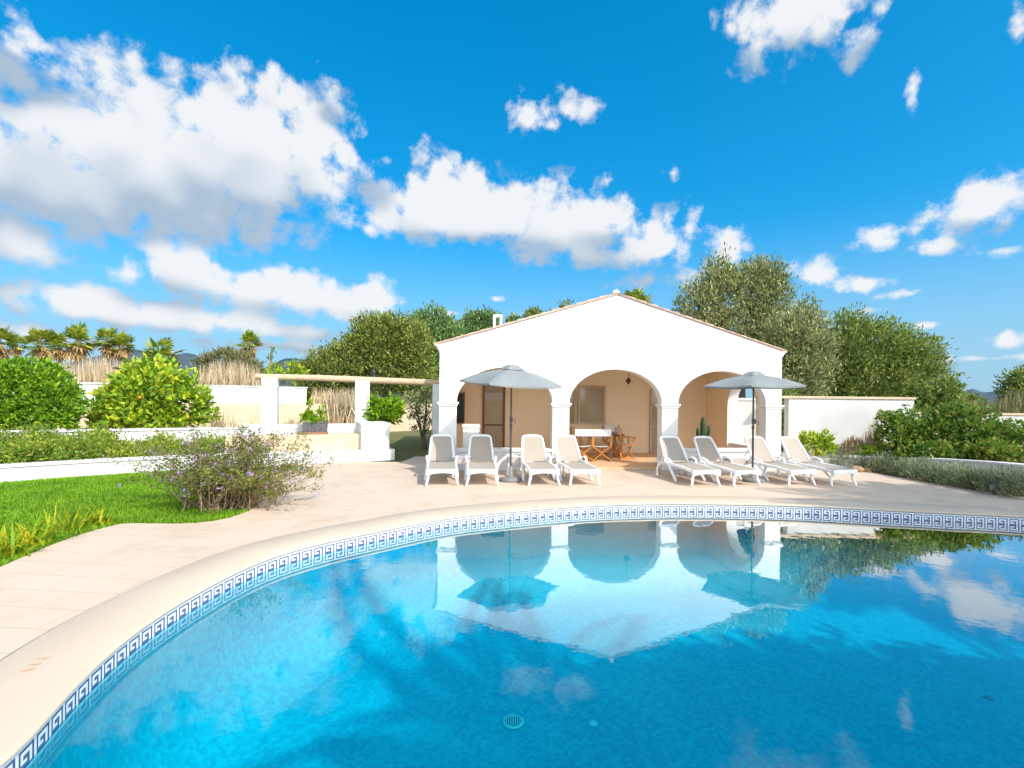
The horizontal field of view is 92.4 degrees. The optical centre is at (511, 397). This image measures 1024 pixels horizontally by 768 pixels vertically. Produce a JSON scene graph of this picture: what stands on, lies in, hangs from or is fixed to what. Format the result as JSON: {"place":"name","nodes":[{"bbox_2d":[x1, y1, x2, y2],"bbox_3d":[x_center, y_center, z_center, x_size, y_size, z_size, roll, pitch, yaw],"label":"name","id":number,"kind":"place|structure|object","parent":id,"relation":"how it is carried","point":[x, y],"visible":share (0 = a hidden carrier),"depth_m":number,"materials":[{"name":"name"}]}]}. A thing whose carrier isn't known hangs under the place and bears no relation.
{"place":"outdoors","nodes":[
{"label":"outdoors","id":0,"kind":"place"},
{"bbox_2d":[21,656,48,671],"bbox_3d":[-3.159,1.759,3.251,0.076,0.001,0.191,1,0,-18],"label":"depth marking","id":1,"kind":"object","parent":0,"point":[34,663],"visible":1,"depth_m":3.25,"materials":[{"name":"paint"}]},
{"bbox_2d":[0,466,304,566],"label":"lawn","id":2,"kind":"structure","parent":0,"point":[111,525],"depth_m":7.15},
{"bbox_2d":[0,522,45,557],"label":"strap plant","id":3,"kind":"object","parent":2,"relation":"on","point":[12,546],"visible":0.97,"depth_m":5.42,"materials":[{"name":"green plant"}]},
{"bbox_2d":[6,507,80,546],"bbox_3d":[-5.677,1.526,5.829,0.809,0.430,0.610,1,0,0],"label":"strap plant","id":4,"kind":"object","parent":2,"relation":"on","point":[47,534],"visible":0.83,"depth_m":5.81,"materials":[{"name":"green plant"}]},
{"bbox_2d":[27,500,104,533],"bbox_3d":[-5.646,1.516,6.424,1.008,0.450,0.981,1,0,0],"label":"strap plant","id":5,"kind":"object","parent":2,"relation":"on","point":[75,525],"visible":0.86,"depth_m":6.39,"materials":[{"name":"green plant"}]},
{"bbox_2d":[86,507,124,524],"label":"strap plant","id":6,"kind":"object","parent":2,"relation":"on","point":[100,517],"visible":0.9,"depth_m":6.77,"materials":[{"name":"green plant"}]},
{"bbox_2d":[0,451,282,481],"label":"planter wall","id":7,"kind":"structure","parent":2,"relation":"on","point":[27,471],"depth_m":10.54,"materials":[{"name":"white paint"}]},
{"bbox_2d":[100,416,340,513],"bbox_3d":[-4.543,1.023,7.890,3.608,1.484,2.732,1,0,0],"label":"flowering shrub","id":8,"kind":"object","parent":2,"relation":"on","point":[239,486],"visible":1,"depth_m":7.65,"materials":[{"name":"green plant"}]},
{"bbox_2d":[64,349,439,397],"bbox_3d":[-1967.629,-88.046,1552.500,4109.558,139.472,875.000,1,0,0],"label":"hills","id":9,"kind":"structure","parent":0,"point":[185,358],"depth_m":1383.73,"materials":[{"name":"plant"}]},
{"bbox_2d":[266,346,275,368],"bbox_3d":[-14.804,-0.757,29.994,0.746,4.918,0.472,1,0,0],"label":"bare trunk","id":10,"kind":"object","parent":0,"point":[271,354],"visible":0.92,"depth_m":29.94,"materials":[{"name":"green plant"}]},
{"bbox_2d":[462,424,479,447],"bbox_3d":[-1.092,1.219,13.023,0.460,1.020,0.850,1,0,-6],"label":"barbecue counter","id":11,"kind":"object","parent":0,"point":[469,430],"visible":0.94,"depth_m":12.62,"materials":[{"name":"white paint"}]},
{"bbox_2d":[0,397,1022,660],"bbox_3d":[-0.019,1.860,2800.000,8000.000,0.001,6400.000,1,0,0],"label":"ground","id":12,"kind":"structure","parent":0,"point":[406,445],"depth_m":18.76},
{"bbox_2d":[0,325,19,359],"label":"fan palm","id":13,"kind":"object","parent":12,"relation":"on","point":[5,334],"visible":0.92,"depth_m":40.15,"materials":[{"name":"green plant"}]},
{"bbox_2d":[1,333,30,356],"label":"fan palm","id":14,"kind":"object","parent":12,"relation":"on","point":[15,351],"visible":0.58,"depth_m":51.87,"materials":[{"name":"green plant"}]},
{"bbox_2d":[14,326,61,360],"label":"fan palm","id":15,"kind":"object","parent":12,"relation":"on","point":[39,350],"visible":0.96,"depth_m":39.70,"materials":[{"name":"green plant"}]},
{"bbox_2d":[0,353,92,429],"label":"round bush","id":16,"kind":"object","parent":12,"relation":"on","point":[44,390],"visible":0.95,"depth_m":13.20,"materials":[{"name":"green plant"}]},
{"bbox_2d":[44,331,72,364],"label":"fan palm","id":17,"kind":"object","parent":12,"relation":"on","point":[57,352],"visible":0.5,"depth_m":43.60,"materials":[{"name":"green plant"}]},
{"bbox_2d":[59,321,101,374],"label":"fan palm","id":18,"kind":"object","parent":12,"relation":"on","point":[79,350],"visible":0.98,"depth_m":39.61,"materials":[{"name":"green plant"}]},
{"bbox_2d":[34,354,129,382],"bbox_3d":[-28.792,-0.836,32.940,11.734,4.668,4.428,1,0,0],"label":"dry thicket","id":19,"kind":"object","parent":12,"relation":"on","point":[87,374],"visible":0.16,"depth_m":31.80,"materials":[{"name":"plant"}]},
{"bbox_2d":[92,327,123,370],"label":"fan palm","id":20,"kind":"object","parent":12,"relation":"on","point":[107,350],"visible":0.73,"depth_m":41.71,"materials":[{"name":"green plant"}]},
{"bbox_2d":[106,331,135,369],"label":"fan palm","id":21,"kind":"object","parent":12,"relation":"on","point":[121,350],"visible":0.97,"depth_m":41.80,"materials":[{"name":"green plant"}]},
{"bbox_2d":[0,427,243,443],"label":"garden wall","id":22,"kind":"structure","parent":12,"relation":"on","point":[135,433],"depth_m":13.56,"materials":[{"name":"white paint"}]},
{"bbox_2d":[83,352,217,428],"bbox_3d":[-11.247,0.065,15.226,4.063,3.014,2.615,1,0,0],"label":"citrus tree","id":23,"kind":"object","parent":12,"relation":"on","point":[140,389],"visible":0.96,"depth_m":14.86,"materials":[{"name":"green plant"}]},
{"bbox_2d":[137,336,185,365],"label":"fan palm","id":24,"kind":"object","parent":12,"relation":"on","point":[153,352],"visible":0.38,"depth_m":33.81,"materials":[{"name":"green plant"}]},
{"bbox_2d":[206,406,221,426],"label":"shrub","id":25,"kind":"object","parent":12,"relation":"on","point":[216,409],"visible":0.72,"depth_m":15.62,"materials":[{"name":"green plant"}]},
{"bbox_2d":[200,413,240,426],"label":"dry weeds","id":26,"kind":"object","parent":12,"relation":"on","point":[221,423],"visible":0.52,"depth_m":17.24,"materials":[{"name":"plant"}]},
{"bbox_2d":[12,382,431,431],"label":"boundary wall","id":27,"kind":"structure","parent":12,"relation":"on","point":[244,402],"depth_m":21.80,"materials":[{"name":"paint"}]},
{"bbox_2d":[280,417,299,423],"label":"dry weeds","id":28,"kind":"object","parent":27,"relation":"on","point":[291,422],"visible":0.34,"depth_m":17.26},
{"bbox_2d":[189,344,266,385],"bbox_3d":[-17.616,-0.913,30.423,7.058,5.057,5.124,1,0,0],"label":"dry thicket","id":29,"kind":"object","parent":12,"relation":"on","point":[235,367],"visible":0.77,"depth_m":30.58,"materials":[{"name":"beige plant"}]},
{"bbox_2d":[234,329,262,357],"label":"fan palm","id":30,"kind":"object","parent":12,"relation":"on","point":[249,338],"visible":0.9,"depth_m":43.70,"materials":[{"name":"green plant"}]},
{"bbox_2d":[264,358,309,386],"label":"shrub","id":31,"kind":"object","parent":12,"relation":"on","point":[281,370],"visible":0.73,"depth_m":25.86,"materials":[{"name":"green plant"}]},
{"bbox_2d":[285,333,374,401],"bbox_3d":[-11.325,-1.191,31.022,6.006,5.899,4.081,1,0,0],"label":"pine tree","id":32,"kind":"object","parent":12,"relation":"on","point":[330,361],"visible":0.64,"depth_m":30.11,"materials":[{"name":"green plant"}]},
{"bbox_2d":[310,385,354,423],"bbox_3d":[-8.853,0.530,24.541,4.445,2.354,1.958,1,0,0],"label":"dry thicket","id":33,"kind":"object","parent":12,"relation":"on","point":[344,413],"visible":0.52,"depth_m":23.89,"materials":[{"name":"plant"}]},
{"bbox_2d":[255,373,438,434],"bbox_3d":[-4.898,0.555,15.036,5.420,2.487,0.435,1,0,-15],"label":"pergola","id":34,"kind":"object","parent":12,"relation":"on","point":[269,398],"visible":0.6,"depth_m":14.86,"materials":[{"name":"white paint"}]},
{"bbox_2d":[362,390,407,424],"bbox_3d":[-4.000,0.684,15.204,1.451,1.883,1.298,1,0,38],"label":"lemon bush","id":35,"kind":"object","parent":12,"relation":"on","point":[391,409],"visible":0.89,"depth_m":15.02,"materials":[{"name":"green plant"}]},
{"bbox_2d":[333,308,439,402],"bbox_3d":[-7.771,-2.002,31.062,6.878,7.595,4.769,1,0,0],"label":"pine tree","id":36,"kind":"object","parent":12,"relation":"on","point":[388,343],"visible":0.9,"depth_m":30.06,"materials":[{"name":"green plant"}]},
{"bbox_2d":[397,385,431,448],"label":"tree","id":37,"kind":"object","parent":12,"relation":"on","point":[418,409],"visible":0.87,"depth_m":17.37,"materials":[{"name":"green plant"}]},
{"bbox_2d":[404,300,467,402],"bbox_3d":[-5.378,-2.677,35.055,5.245,8.954,4.723,1,0,0],"label":"pine tree","id":38,"kind":"object","parent":12,"relation":"on","point":[443,327],"visible":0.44,"depth_m":34.31,"materials":[{"name":"green leaf"},{"name":"bark"}]},
{"bbox_2d":[453,304,504,332],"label":"pine tree","id":39,"kind":"object","parent":12,"relation":"on","point":[477,320],"visible":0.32,"depth_m":37.31,"materials":[{"name":"green plant"}]},
{"bbox_2d":[503,298,575,322],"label":"pine tree","id":40,"kind":"object","parent":12,"relation":"on","point":[532,311],"visible":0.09,"depth_m":37.65,"materials":[{"name":"green plant"}]},
{"bbox_2d":[624,286,652,303],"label":"fan palm","id":41,"kind":"object","parent":12,"relation":"on","point":[637,294],"visible":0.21,"depth_m":24.61,"materials":[{"name":"green plant"}]},
{"bbox_2d":[670,241,803,397],"bbox_3d":[9.920,-2.394,21.446,5.868,8.747,3.289,1,0,0],"label":"olive tree","id":42,"kind":"object","parent":12,"relation":"on","point":[763,288],"visible":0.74,"depth_m":20.92,"materials":[{"name":"green plant"}]},
{"bbox_2d":[781,389,798,451],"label":"hedge bush","id":43,"kind":"object","parent":12,"relation":"on","point":[786,392],"visible":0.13,"depth_m":15.87,"materials":[{"name":"green plant"}]},
{"bbox_2d":[751,291,846,402],"bbox_3d":[11.292,-1.144,19.440,3.382,6.243,2.968,1,0,25],"label":"olive tree","id":44,"kind":"object","parent":12,"relation":"on","point":[798,357],"visible":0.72,"depth_m":18.95,"materials":[{"name":"green plant"}]},
{"bbox_2d":[737,396,915,451],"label":"white wall","id":45,"kind":"structure","parent":12,"relation":"on","point":[843,417],"depth_m":14.60,"materials":[{"name":"paint"}]},
{"bbox_2d":[810,301,969,410],"bbox_3d":[17.664,-1.295,23.419,7.075,6.734,4.514,1,0,0],"label":"lentisk tree","id":46,"kind":"object","parent":12,"relation":"on","point":[887,364],"visible":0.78,"depth_m":22.61,"materials":[{"name":"green plant"}]},
{"bbox_2d":[781,452,1023,476],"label":"retaining wall","id":47,"kind":"structure","parent":12,"relation":"on","point":[980,463],"depth_m":11.62,"materials":[{"name":"white paint"}]},
{"bbox_2d":[911,374,977,411],"bbox_3d":[19.239,0.456,21.983,2.581,3.196,2.296,1,0,0],"label":"lentisk tree","id":48,"kind":"object","parent":12,"relation":"on","point":[945,388],"visible":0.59,"depth_m":21.68,"materials":[{"name":"green plant"}]},
{"bbox_2d":[915,412,1023,444],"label":"white wall","id":49,"kind":"structure","parent":12,"relation":"on","point":[1017,416],"depth_m":14.57,"materials":[{"name":"paint"}]},
{"bbox_2d":[961,392,988,406],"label":"distant bush","id":50,"kind":"object","parent":12,"relation":"on","point":[972,396],"visible":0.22,"depth_m":54.17,"materials":[{"name":"green plant"}]},
{"bbox_2d":[963,387,1023,412],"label":"reed bed","id":51,"kind":"object","parent":12,"relation":"on","point":[1008,405],"visible":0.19,"depth_m":22.95,"materials":[{"name":"beige plant"}]},
{"bbox_2d":[991,364,1023,405],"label":"distant tree","id":52,"kind":"object","parent":12,"relation":"on","point":[1014,379],"visible":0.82,"depth_m":30.04,"materials":[{"name":"green plant"}]},
{"bbox_2d":[0,456,1023,659],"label":"terrace","id":53,"kind":"structure","parent":0,"point":[45,589],"depth_m":8.11,"materials":[{"name":"stone"}]},
{"bbox_2d":[225,421,394,465],"bbox_3d":[-5.486,1.218,13.558,4.195,1.050,1.300,1,0,-26],"label":"masonry bench","id":54,"kind":"object","parent":53,"relation":"on","point":[361,441],"visible":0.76,"depth_m":13.50,"materials":[{"name":"white paint"}]},
{"bbox_2d":[298,398,333,434],"bbox_3d":[-5.392,0.481,13.465,0.941,1.028,0.541,1,0,-26],"label":"planter trough","id":55,"kind":"object","parent":54,"relation":"on","point":[313,424],"visible":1,"depth_m":13.38,"materials":[{"name":"green plant"}]},
{"bbox_2d":[424,434,458,485],"bbox_3d":[-1.548,1.325,10.823,0.752,0.958,1.842,1,0,-9],"label":"sun lounger","id":56,"kind":"object","parent":53,"relation":"on","point":[441,447],"visible":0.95,"depth_m":11.15,"materials":[{"name":"white plastic"}]},
{"bbox_2d":[452,454,470,476],"bbox_3d":[-1.164,1.559,11.300,0.437,0.462,0.437,1,0,-5],"label":"side table","id":57,"kind":"object","parent":53,"relation":"on","point":[461,459],"visible":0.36,"depth_m":11.10,"materials":[{"name":"beige plastic"}]},
{"bbox_2d":[464,434,498,485],"bbox_3d":[-0.682,1.334,10.878,0.752,0.958,1.842,1,0,-5],"label":"sun lounger","id":58,"kind":"object","parent":53,"relation":"on","point":[480,447],"visible":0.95,"depth_m":11.21,"materials":[{"name":"white plastic"}]},
{"bbox_2d":[459,364,561,481],"bbox_3d":[-0.022,0.535,10.682,2.236,2.530,2.092,1,0,0],"label":"parasol","id":59,"kind":"object","parent":53,"relation":"on","point":[512,376],"visible":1,"depth_m":10.28,"materials":[{"name":"grey fabric"}]},
{"bbox_2d":[0,495,1023,767],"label":"swimming pool","id":60,"kind":"structure","parent":53,"relation":"in","point":[242,657],"depth_m":5.27,"materials":[{"name":"blue tile"}]},
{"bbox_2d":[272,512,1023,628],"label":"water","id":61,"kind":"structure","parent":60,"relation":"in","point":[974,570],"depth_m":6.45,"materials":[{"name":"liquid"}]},
{"bbox_2d":[506,454,524,475],"bbox_3d":[0.091,1.572,11.500,0.437,0.462,0.437,1,0,-4],"label":"side table","id":62,"kind":"object","parent":53,"relation":"on","point":[515,458],"visible":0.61,"depth_m":11.30,"materials":[{"name":"beige plastic"}]},
{"bbox_2d":[517,434,560,485],"bbox_3d":[0.558,1.347,10.949,0.752,0.958,1.842,1,0,-8],"label":"sun lounger","id":63,"kind":"object","parent":53,"relation":"on","point":[533,447],"visible":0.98,"depth_m":11.28,"materials":[{"name":"white plastic"}]},
{"bbox_2d":[544,454,564,476],"bbox_3d":[0.991,1.581,11.500,0.437,0.462,0.437,1,0,-7],"label":"side table","id":64,"kind":"object","parent":53,"relation":"on","point":[553,458],"visible":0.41,"depth_m":11.30,"materials":[{"name":"beige plastic"}]},
{"bbox_2d":[551,435,600,485],"bbox_3d":[1.368,1.356,10.993,0.752,0.958,1.842,1,0,-10],"label":"sun lounger","id":65,"kind":"object","parent":53,"relation":"on","point":[566,446],"visible":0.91,"depth_m":11.30,"materials":[{"name":"white plastic"}]},
{"bbox_2d":[434,290,787,470],"bbox_3d":[2.224,-0.514,16.645,9.138,4.675,8.690,1,0,-6],"label":"bungalow","id":66,"kind":"object","parent":53,"relation":"on","point":[588,355],"visible":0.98,"depth_m":12.57,"materials":[{"name":"white paint"}]},
{"bbox_2d":[457,393,464,423],"bbox_3d":[-1.726,0.317,15.347,0.490,0.970,0.070,1,0,-6],"label":"window","id":67,"kind":"structure","parent":66,"relation":"in","point":[461,396],"depth_m":15.36,"materials":[{"name":"black glass"}]},
{"bbox_2d":[482,385,504,447],"bbox_3d":[-0.576,0.634,15.458,0.708,2.180,0.070,1,0,-6],"label":"glazed door","id":68,"kind":"structure","parent":66,"relation":"in","point":[493,416],"depth_m":15.46,"materials":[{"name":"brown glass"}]},
{"bbox_2d":[569,391,575,423],"bbox_3d":[1.709,0.303,15.678,0.693,1.070,0.070,1,0,-5],"label":"window","id":69,"kind":"structure","parent":66,"relation":"in","point":[572,410],"depth_m":15.70,"materials":[{"name":"wood"}]},
{"bbox_2d":[570,426,575,434],"bbox_3d":[1.588,1.300,14.486,0.490,0.908,0.550,1,0,-5],"label":"director chair","id":70,"kind":"object","parent":66,"relation":"on","point":[572,429],"visible":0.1,"depth_m":14.74,"materials":[{"name":"orange wood"}]},
{"bbox_2d":[574,429,592,461],"bbox_3d":[1.962,1.304,13.774,0.550,0.908,0.490,1,0,-5],"label":"director chair","id":71,"kind":"object","parent":66,"relation":"on","point":[583,432],"visible":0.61,"depth_m":13.55,"materials":[{"name":"fabric"}]},
{"bbox_2d":[577,385,605,423],"bbox_3d":[2.558,0.227,15.759,0.910,1.240,0.070,1,0,-6],"label":"window","id":72,"kind":"structure","parent":66,"relation":"in","point":[591,409],"depth_m":15.76,"materials":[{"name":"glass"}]},
{"bbox_2d":[576,432,623,457],"bbox_3d":[2.562,1.409,14.630,1.350,0.714,0.800,1,0,-5],"label":"dining table","id":73,"kind":"object","parent":66,"relation":"on","point":[580,441],"visible":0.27,"depth_m":14.34,"materials":[{"name":"orange wood"}]},
{"bbox_2d":[589,429,611,461],"bbox_3d":[2.479,1.310,13.823,0.550,0.908,0.490,1,0,-6],"label":"director chair","id":74,"kind":"object","parent":66,"relation":"on","point":[602,432],"visible":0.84,"depth_m":13.61,"materials":[{"name":"fabric"}]},
{"bbox_2d":[602,425,623,454],"bbox_3d":[3.166,1.317,15.386,0.550,0.908,0.490,1,0,-6],"label":"director chair","id":75,"kind":"object","parent":66,"relation":"on","point":[610,427],"visible":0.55,"depth_m":15.58,"materials":[{"name":"orange wood"}]},
{"bbox_2d":[614,427,635,458],"bbox_3d":[3.310,1.319,14.401,0.490,0.908,0.550,1,0,-5],"label":"director chair","id":76,"kind":"object","parent":66,"relation":"on","point":[618,431],"visible":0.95,"depth_m":14.25,"materials":[{"name":"orange wood"}]},
{"bbox_2d":[626,372,630,384],"bbox_3d":[3.240,-0.736,13.639,0.170,0.740,0.147,1,0,-6],"label":"hanging lantern","id":77,"kind":"object","parent":66,"relation":"hanging from","point":[628,380],"visible":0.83,"depth_m":13.61,"materials":[{"name":"metal"}]},
{"bbox_2d":[649,389,657,452],"bbox_3d":[4.777,0.755,15.973,0.612,2.050,0.070,1,0,-6],"label":"glazed door","id":78,"kind":"structure","parent":66,"relation":"in","point":[653,410],"depth_m":15.96,"materials":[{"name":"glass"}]},
{"bbox_2d":[696,417,710,435],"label":"potted cactus","id":79,"kind":"object","parent":66,"relation":"on","point":[702,432],"visible":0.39,"depth_m":13.33,"materials":[{"name":"plant"}]},
{"bbox_2d":[653,436,720,486],"bbox_3d":[3.880,1.382,11.075,0.752,0.958,1.842,1,0,-12],"label":"sun lounger","id":80,"kind":"object","parent":53,"relation":"on","point":[672,448],"visible":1,"depth_m":11.38,"materials":[{"name":"white plastic"}]},
{"bbox_2d":[687,455,704,475],"bbox_3d":[4.333,1.616,11.750,0.437,0.462,0.437,1,0,-3],"label":"side table","id":81,"kind":"object","parent":53,"relation":"on","point":[693,460],"visible":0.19,"depth_m":11.54,"materials":[{"name":"beige plastic"}]},
{"bbox_2d":[690,436,760,486],"bbox_3d":[4.725,1.391,11.117,0.752,0.958,1.842,1,0,-15],"label":"sun lounger","id":82,"kind":"object","parent":53,"relation":"on","point":[707,450],"visible":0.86,"depth_m":11.37,"materials":[{"name":"white plastic"}]},
{"bbox_2d":[721,455,746,476],"bbox_3d":[5.316,1.627,11.750,0.437,0.462,0.437,1,0,-6],"label":"side table","id":83,"kind":"object","parent":53,"relation":"on","point":[738,459],"visible":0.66,"depth_m":11.55,"materials":[{"name":"beige plastic"}]},
{"bbox_2d":[704,371,805,482],"bbox_3d":[5.380,0.626,10.947,2.258,2.460,1.995,1,0,0],"label":"parasol","id":84,"kind":"object","parent":53,"relation":"on","point":[753,380],"visible":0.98,"depth_m":10.59,"materials":[{"name":"grey fabric"}]},
{"bbox_2d":[743,436,815,485],"bbox_3d":[5.994,1.404,11.261,0.752,0.958,1.842,1,0,-12],"label":"sun lounger","id":85,"kind":"object","parent":53,"relation":"on","point":[762,452],"visible":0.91,"depth_m":11.42,"materials":[{"name":"white plastic"}]},
{"bbox_2d":[775,436,857,485],"bbox_3d":[6.891,1.413,11.309,0.752,0.958,1.842,1,0,-14],"label":"sun lounger","id":86,"kind":"object","parent":53,"relation":"on","point":[794,450],"visible":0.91,"depth_m":11.53,"materials":[{"name":"white plastic"}]},
{"bbox_2d":[851,466,864,471],"bbox_3d":[8.885,1.836,12.640,0.286,0.172,0.288,1,0,0],"label":"stone","id":87,"kind":"object","parent":53,"relation":"on","point":[859,468],"visible":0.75,"depth_m":12.52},
{"bbox_2d":[0,0,1023,397],"label":"sky","id":88,"kind":"structure","parent":0,"point":[199,174],"materials":[{"name":"blue"}]},
{"bbox_2d":[808,452,1023,463],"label":"soil bed","id":89,"kind":"object","parent":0,"point":[989,459],"visible":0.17,"depth_m":12.85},
{"bbox_2d":[798,427,839,458],"bbox_3d":[8.338,1.245,13.429,1.162,0.897,0.847,1,0,0],"label":"shrub","id":90,"kind":"object","parent":89,"relation":"on","point":[821,441],"visible":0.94,"depth_m":13.30,"materials":[{"name":"green plant"}]},
{"bbox_2d":[835,435,870,455],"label":"dry plant","id":91,"kind":"object","parent":89,"relation":"on","point":[851,442],"visible":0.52,"depth_m":13.37,"materials":[{"name":"plant"}]},
{"bbox_2d":[860,418,882,453],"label":"dry plant","id":92,"kind":"object","parent":89,"relation":"on","point":[870,435],"visible":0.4,"depth_m":13.75,"materials":[{"name":"plant"}]},
{"bbox_2d":[856,442,894,455],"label":"shrub","id":93,"kind":"object","parent":89,"relation":"on","point":[872,449],"visible":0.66,"depth_m":13.17,"materials":[{"name":"green plant"}]},
{"bbox_2d":[868,399,1023,462],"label":"bougainvillea","id":94,"kind":"object","parent":89,"relation":"on","point":[951,425],"visible":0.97,"depth_m":12.58,"materials":[{"name":"green plant"}]},
{"bbox_2d":[871,470,1021,495],"bbox_3d":[11.666,1.925,9.850,11.213,0.001,3.056,1,0,37],"label":"soil bed","id":95,"kind":"object","parent":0,"point":[896,475],"visible":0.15,"depth_m":11.71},
{"bbox_2d":[826,442,869,467],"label":"lavender bush","id":96,"kind":"object","parent":95,"relation":"on","point":[847,457],"visible":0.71,"depth_m":13.14,"materials":[{"name":"green plant"}]},
{"bbox_2d":[858,457,881,468],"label":"lavender bush","id":97,"kind":"object","parent":95,"relation":"on","point":[866,463],"visible":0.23,"depth_m":12.98,"materials":[{"name":"green plant"}]},
{"bbox_2d":[863,450,898,472],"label":"lavender bush","id":98,"kind":"object","parent":95,"relation":"on","point":[878,464],"visible":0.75,"depth_m":12.50,"materials":[{"name":"green plant"}]},
{"bbox_2d":[886,457,920,475],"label":"lavender bush","id":99,"kind":"object","parent":95,"relation":"on","point":[897,466],"visible":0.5,"depth_m":11.96,"materials":[{"name":"green plant"}]},
{"bbox_2d":[898,455,940,479],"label":"lavender bush","id":100,"kind":"object","parent":95,"relation":"on","point":[915,471],"visible":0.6,"depth_m":11.44,"materials":[{"name":"green plant"}]},
{"bbox_2d":[917,461,960,483],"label":"lavender bush","id":101,"kind":"object","parent":95,"relation":"on","point":[930,476],"visible":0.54,"depth_m":10.98,"materials":[{"name":"green plant"}]},
{"bbox_2d":[933,460,980,487],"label":"lavender bush","id":102,"kind":"object","parent":95,"relation":"on","point":[955,477],"visible":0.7,"depth_m":10.53,"materials":[{"name":"green plant"}]},
{"bbox_2d":[957,467,998,489],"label":"lavender bush","id":103,"kind":"object","parent":95,"relation":"on","point":[970,472],"visible":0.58,"depth_m":10.19,"materials":[{"name":"green plant"}]},
{"bbox_2d":[971,464,1023,495],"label":"lavender bush","id":104,"kind":"object","parent":95,"relation":"on","point":[988,487],"visible":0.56,"depth_m":9.77,"materials":[{"name":"green plant"}]},
{"bbox_2d":[989,467,1023,498],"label":"lavender bush","id":105,"kind":"object","parent":95,"relation":"on","point":[1020,482],"visible":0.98,"depth_m":9.42,"materials":[{"name":"green plant"}]},
{"bbox_2d":[966,389,1001,402],"bbox_3d":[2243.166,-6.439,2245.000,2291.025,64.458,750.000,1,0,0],"label":"hills","id":106,"kind":"structure","parent":0,"point":[988,395],"depth_m":2073.84,"materials":[{"name":"blue"}]},
{"label":"soil bed","id":107,"kind":"structure","parent":0,"visible":0},
{"bbox_2d":[0,418,228,464],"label":"ground cover","id":108,"kind":"object","parent":107,"relation":"on","point":[46,445],"visible":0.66,"depth_m":11.31,"materials":[{"name":"green plant"}]}
]}

